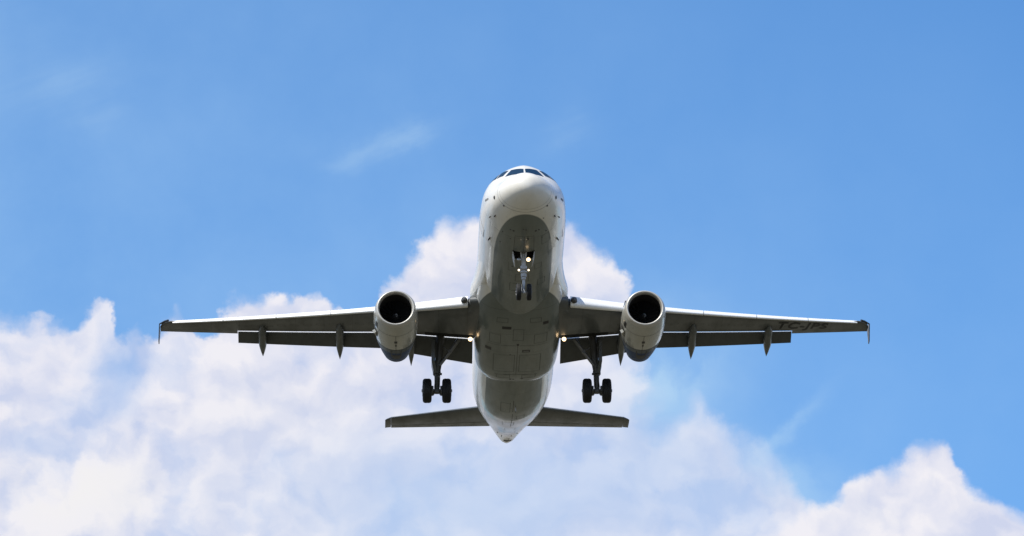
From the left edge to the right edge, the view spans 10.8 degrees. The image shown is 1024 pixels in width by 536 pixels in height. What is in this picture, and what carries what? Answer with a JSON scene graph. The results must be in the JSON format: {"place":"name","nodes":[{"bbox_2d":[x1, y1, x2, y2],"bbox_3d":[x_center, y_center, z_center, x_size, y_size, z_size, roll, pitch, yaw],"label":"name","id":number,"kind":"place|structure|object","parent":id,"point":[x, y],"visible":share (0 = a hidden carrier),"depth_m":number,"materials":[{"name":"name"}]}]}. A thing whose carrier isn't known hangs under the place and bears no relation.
{"place":"outdoors","nodes":[
{"label":"outdoors","id":0,"kind":"place"},
{"bbox_2d":[0,0,1023,535],"label":"sky","id":1,"kind":"structure","parent":0,"point":[161,160],"materials":[{"name":"blue"}]},
{"bbox_2d":[158,165,869,442],"bbox_3d":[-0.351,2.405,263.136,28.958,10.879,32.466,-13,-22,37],"label":"airliner","id":2,"kind":"object","parent":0,"point":[514,317],"visible":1,"depth_m":257.01,"materials":[{"name":"white metal"}]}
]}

